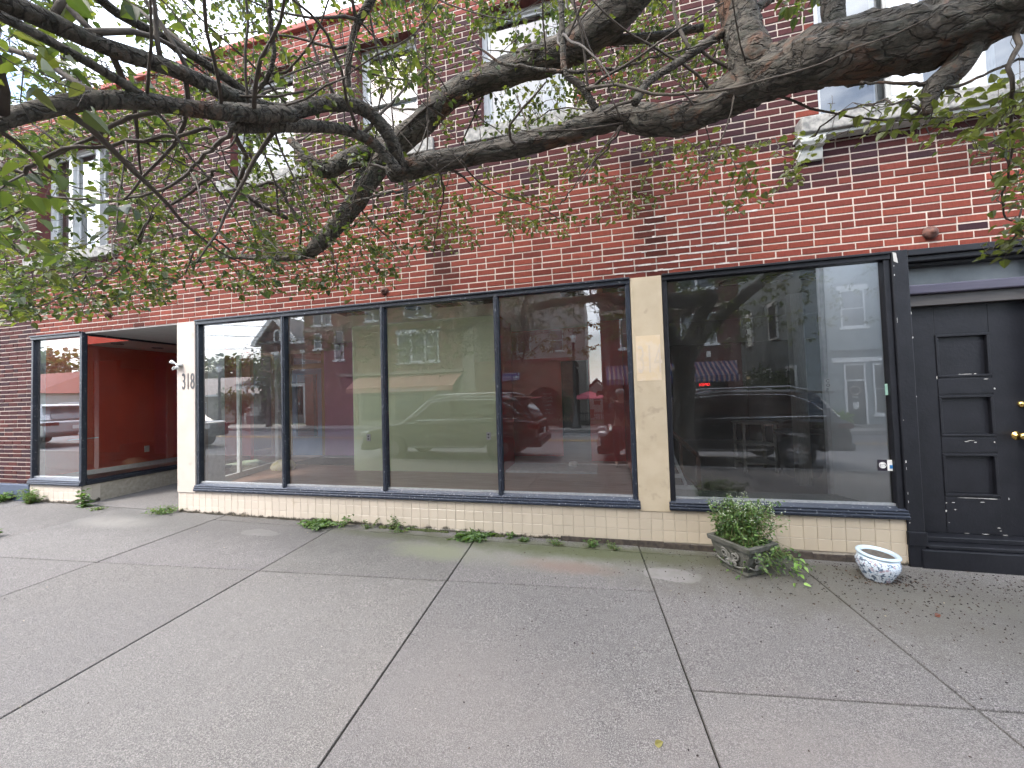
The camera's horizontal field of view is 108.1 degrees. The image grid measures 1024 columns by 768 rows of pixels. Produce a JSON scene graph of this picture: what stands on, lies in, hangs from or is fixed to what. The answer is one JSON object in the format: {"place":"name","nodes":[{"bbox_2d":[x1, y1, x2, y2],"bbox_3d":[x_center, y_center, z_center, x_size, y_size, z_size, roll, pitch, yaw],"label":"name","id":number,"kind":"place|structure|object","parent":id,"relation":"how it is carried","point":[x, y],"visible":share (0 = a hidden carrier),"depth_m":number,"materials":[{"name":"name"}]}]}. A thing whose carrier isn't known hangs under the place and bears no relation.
{"place":"outdoors","nodes":[
{"label":"outdoors","id":0,"kind":"place"},
{"bbox_2d":[0,0,358,104],"label":"sky","id":1,"kind":"structure","parent":0,"point":[105,20],"materials":[{"name":"white"}]},
{"bbox_2d":[225,450,265,465],"bbox_3d":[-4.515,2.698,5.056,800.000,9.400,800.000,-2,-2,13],"label":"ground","id":2,"kind":"structure","parent":0,"point":[252,462],"depth_m":14.45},
{"bbox_2d":[270,459,295,470],"bbox_3d":[-4.193,1.470,6.807,0.456,0.180,0.374,-2,-2,13],"label":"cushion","id":3,"kind":"object","parent":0,"point":[276,465],"visible":0.62,"depth_m":6.68,"materials":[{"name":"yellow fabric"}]},
{"bbox_2d":[295,455,353,464],"bbox_3d":[-3.385,1.553,7.588,1.900,0.010,1.000,-2,-2,13],"label":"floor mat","id":4,"kind":"object","parent":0,"point":[333,460],"visible":0.43,"depth_m":7.52,"materials":[{"name":"grey"}]},
{"bbox_2d":[0,467,1023,767],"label":"sidewalk","id":5,"kind":"structure","parent":0,"point":[174,639],"depth_m":2.22,"materials":[{"name":"concrete"}]},
{"bbox_2d":[0,491,18,502],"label":"weed","id":6,"kind":"object","parent":5,"relation":"on","point":[6,496],"visible":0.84,"depth_m":5.78,"materials":[{"name":"green plant"}]},
{"bbox_2d":[13,489,47,503],"bbox_3d":[-7.380,1.712,5.697,0.572,0.243,0.369,-2,-2,13],"label":"weed","id":7,"kind":"object","parent":5,"relation":"on","point":[29,497],"visible":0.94,"depth_m":5.64,"materials":[{"name":"green plant"}]},
{"bbox_2d":[74,488,94,507],"bbox_3d":[-6.237,1.663,5.409,0.285,0.291,0.193,-2,-2,13],"label":"weed","id":8,"kind":"object","parent":5,"relation":"on","point":[85,503],"visible":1,"depth_m":5.39,"materials":[{"name":"green plant"}]},
{"bbox_2d":[87,506,108,510],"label":"weed","id":9,"kind":"object","parent":5,"relation":"on","point":[98,508],"visible":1,"depth_m":5.26,"materials":[{"name":"green plant"}]},
{"bbox_2d":[141,504,186,514],"bbox_3d":[-4.692,1.714,5.008,0.604,0.112,0.468,-1,-2,-19],"label":"weed","id":10,"kind":"object","parent":5,"relation":"on","point":[161,511],"visible":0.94,"depth_m":5.02,"materials":[{"name":"green plant"}]},
{"bbox_2d":[296,518,342,530],"bbox_3d":[-2.289,1.673,4.382,0.561,0.125,0.366,-2,-2,23],"label":"weed","id":11,"kind":"object","parent":5,"relation":"on","point":[313,524],"visible":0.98,"depth_m":4.38,"materials":[{"name":"green plant"}]},
{"bbox_2d":[340,514,353,526],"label":"weed","id":12,"kind":"object","parent":5,"relation":"on","point":[343,522],"visible":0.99,"depth_m":4.36,"materials":[{"name":"green plant"}]},
{"bbox_2d":[361,518,379,528],"bbox_3d":[-1.648,1.626,4.319,0.208,0.124,0.100,-1,-2,-23],"label":"weed","id":13,"kind":"object","parent":5,"relation":"on","point":[367,526],"visible":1,"depth_m":4.31,"materials":[{"name":"green plant"}]},
{"bbox_2d":[387,516,405,529],"bbox_3d":[-1.316,1.578,4.250,0.240,0.206,0.127,-2,-2,23],"label":"weed","id":14,"kind":"object","parent":5,"relation":"on","point":[398,524],"visible":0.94,"depth_m":4.25,"materials":[{"name":"green plant"}]},
{"bbox_2d":[389,526,413,532],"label":"weed","id":15,"kind":"object","parent":5,"relation":"on","point":[400,530],"visible":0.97,"depth_m":4.17,"materials":[{"name":"green plant"}]},
{"bbox_2d":[446,528,495,542],"bbox_3d":[-0.421,1.628,3.988,0.506,0.149,0.377,-2,-2,13],"label":"weed","id":16,"kind":"object","parent":5,"relation":"on","point":[471,536],"visible":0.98,"depth_m":3.94,"materials":[{"name":"green plant"}]},
{"bbox_2d":[506,531,515,539],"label":"weed","id":17,"kind":"object","parent":5,"relation":"on","point":[510,536],"visible":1,"depth_m":3.91,"materials":[{"name":"green plant"}]},
{"bbox_2d":[0,0,1023,575],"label":"brick building","id":18,"kind":"structure","parent":5,"relation":"on","point":[860,308],"depth_m":4.36,"materials":[{"name":"brick"}]},
{"bbox_2d":[26,331,87,486],"bbox_3d":[-6.984,0.385,5.699,1.170,2.309,0.107,-2,-2,13],"label":"shop window","id":19,"kind":"structure","parent":18,"relation":"in","point":[34,479],"depth_m":5.80,"materials":[{"name":"black paint"}]},
{"bbox_2d":[22,148,118,268],"bbox_3d":[-6.760,-2.829,5.908,2.000,1.950,0.480,-2,-2,13],"label":"window","id":20,"kind":"structure","parent":18,"relation":"in","point":[84,155],"depth_m":5.96,"materials":[{"name":"white glass"}]},
{"bbox_2d":[79,332,176,485],"bbox_3d":[-6.201,0.388,6.528,0.065,2.305,2.030,-2,-2,13],"label":"alcove window","id":21,"kind":"structure","parent":18,"relation":"in","point":[83,338],"depth_m":5.58,"materials":[{"name":"black paint"}]},
{"bbox_2d":[169,360,182,369],"bbox_3d":[-4.577,-0.257,5.069,0.142,0.142,0.115,-2,-2,13],"label":"security light","id":22,"kind":"object","parent":18,"relation":"attached to","point":[176,367],"visible":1,"depth_m":5.04,"materials":[{"name":"white paint"}]},
{"bbox_2d":[224,333,281,481],"bbox_3d":[-4.562,0.367,6.272,0.060,2.375,2.111,-2,-2,-1],"label":"window frame","id":23,"kind":"structure","parent":18,"relation":"in","point":[277,348],"depth_m":6.42,"materials":[{"name":"white paint"}]},
{"bbox_2d":[216,74,306,191],"bbox_3d":[-3.277,-3.403,5.094,1.430,1.600,0.460,-2,-2,13],"label":"window","id":24,"kind":"structure","parent":18,"relation":"in","point":[281,169],"depth_m":5.20,"materials":[{"name":"white glass"}]},
{"bbox_2d":[292,368,321,454],"bbox_3d":[-4.708,0.738,8.552,0.800,2.160,0.040,-2,-2,13],"label":"entry door","id":25,"kind":"structure","parent":18,"relation":"in","point":[302,445],"depth_m":8.53,"materials":[{"name":"white paint"}]},
{"bbox_2d":[352,38,433,167],"bbox_3d":[-1.470,-3.471,4.661,1.210,1.600,0.460,-2,-2,13],"label":"window","id":26,"kind":"structure","parent":18,"relation":"in","point":[401,116],"depth_m":4.70,"materials":[{"name":"white glass"}]},
{"bbox_2d":[193,277,640,508],"bbox_3d":[-1.527,0.182,4.392,5.700,2.309,0.107,-2,-2,13],"label":"shop window","id":27,"kind":"structure","parent":18,"relation":"in","point":[500,496],"depth_m":4.32,"materials":[{"name":"black paint"}]},
{"bbox_2d":[464,0,589,144],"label":"window","id":28,"kind":"structure","parent":18,"relation":"in","point":[472,136],"depth_m":4.31,"materials":[{"name":"white glass"}]},
{"bbox_2d":[674,455,687,485],"bbox_3d":[1.780,0.907,3.975,0.240,0.535,0.190,-2,-2,13],"label":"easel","id":29,"kind":"object","parent":18,"relation":"on","point":[680,475],"visible":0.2,"depth_m":3.99,"materials":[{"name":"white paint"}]},
{"bbox_2d":[675,485,698,496],"bbox_3d":[1.830,1.131,3.933,0.230,0.078,0.192,-2,-2,13],"label":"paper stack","id":30,"kind":"object","parent":18,"relation":"on","point":[688,490],"visible":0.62,"depth_m":3.85,"materials":[{"name":"white paper"}]},
{"bbox_2d":[673,431,701,489],"bbox_3d":[2.341,0.943,5.351,0.665,1.114,0.069,-2,-2,13],"label":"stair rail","id":31,"kind":"object","parent":18,"relation":"on","point":[690,449],"visible":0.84,"depth_m":5.28,"materials":[{"name":"black wood"}]},
{"bbox_2d":[661,251,910,519],"bbox_3d":[2.426,0.034,3.444,1.905,2.309,0.107,-2,-2,13],"label":"shop window","id":32,"kind":"structure","parent":18,"relation":"in","point":[895,510],"depth_m":3.31,"materials":[{"name":"black paint"}]},
{"bbox_2d":[793,0,1023,163],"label":"window","id":33,"kind":"structure","parent":18,"relation":"in","point":[998,54],"depth_m":3.33,"materials":[{"name":"white glass"}]},
{"bbox_2d":[911,300,1023,536],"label":"black door","id":34,"kind":"structure","parent":18,"relation":"in","point":[969,358],"depth_m":3.24,"materials":[{"name":"paint"}]},
{"bbox_2d":[4,504,1023,766],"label":"litter","id":35,"kind":"object","parent":5,"relation":"on","point":[832,602],"visible":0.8,"depth_m":2.82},
{"bbox_2d":[517,537,528,542],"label":"weed","id":36,"kind":"object","parent":5,"relation":"on","point":[521,539],"visible":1,"depth_m":3.83,"materials":[{"name":"green plant"}]},
{"bbox_2d":[546,538,562,545],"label":"weed","id":37,"kind":"object","parent":5,"relation":"on","point":[554,543],"visible":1,"depth_m":3.75,"materials":[{"name":"green plant"}]},
{"bbox_2d":[379,525,783,557],"bbox_3d":[0.460,1.609,3.849,4.141,0.083,0.060,-2,-2,13],"label":"moss","id":38,"kind":"object","parent":5,"relation":"on","point":[429,530],"visible":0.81,"depth_m":4.17,"materials":[{"name":"green plant"}]},
{"bbox_2d":[581,538,598,547],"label":"weed","id":39,"kind":"object","parent":5,"relation":"on","point":[591,543],"visible":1,"depth_m":3.67,"materials":[{"name":"green plant"}]},
{"bbox_2d":[604,540,619,550],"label":"weed","id":40,"kind":"object","parent":5,"relation":"on","point":[612,546],"visible":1,"depth_m":3.63,"materials":[{"name":"green plant"}]},
{"bbox_2d":[655,740,662,747],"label":"fallen leaf","id":41,"kind":"object","parent":5,"relation":"on","point":[658,743],"visible":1,"depth_m":1.64,"materials":[{"name":"yellow plant"}]},
{"bbox_2d":[707,531,777,577],"bbox_3d":[1.964,1.450,3.177,0.339,0.262,0.403,-1,-2,-21],"label":"planter","id":42,"kind":"object","parent":5,"relation":"on","point":[737,555],"visible":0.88,"depth_m":3.06,"materials":[{"name":"stone"}]},
{"bbox_2d":[705,491,814,586],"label":"planter weeds","id":43,"kind":"object","parent":42,"relation":"in","point":[733,525],"visible":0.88,"depth_m":3.10,"materials":[{"name":"green plant"}]},
{"bbox_2d":[854,545,901,583],"bbox_3d":[2.931,1.451,2.980,0.274,0.212,0.274,1,2,14],"label":"porcelain pot","id":44,"kind":"object","parent":5,"relation":"on","point":[878,564],"visible":1,"depth_m":2.92,"materials":[{"name":"ceramic"}]},
{"bbox_2d":[0,0,1023,329],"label":"street tree","id":45,"kind":"object","parent":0,"point":[952,40],"visible":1,"depth_m":1.89,"materials":[{"name":"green plant"}]},
{"bbox_2d":[506,463,597,473],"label":"display platform","id":46,"kind":"structure","parent":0,"point":[563,468],"depth_m":5.95,"materials":[{"name":"white paint"}]},
{"bbox_2d":[569,461,577,466],"bbox_3d":[1.009,1.313,6.126,0.140,0.070,0.140,-2,-2,13],"label":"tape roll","id":47,"kind":"object","parent":46,"relation":"on","point":[572,463],"visible":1,"depth_m":6.07,"materials":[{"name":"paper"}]},
{"bbox_2d":[731,420,778,472],"bbox_3d":[4.168,1.059,6.380,0.540,0.835,0.520,-2,-2,13],"label":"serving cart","id":48,"kind":"object","parent":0,"point":[746,461],"visible":0.98,"depth_m":6.22,"materials":[{"name":"black wood"}]},
{"bbox_2d":[774,428,824,477],"bbox_3d":[4.608,1.085,5.934,0.660,0.730,0.660,-2,-2,13],"label":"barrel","id":49,"kind":"object","parent":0,"point":[784,437],"visible":0.62,"depth_m":5.78,"materials":[{"name":"black plastic"}]}
]}

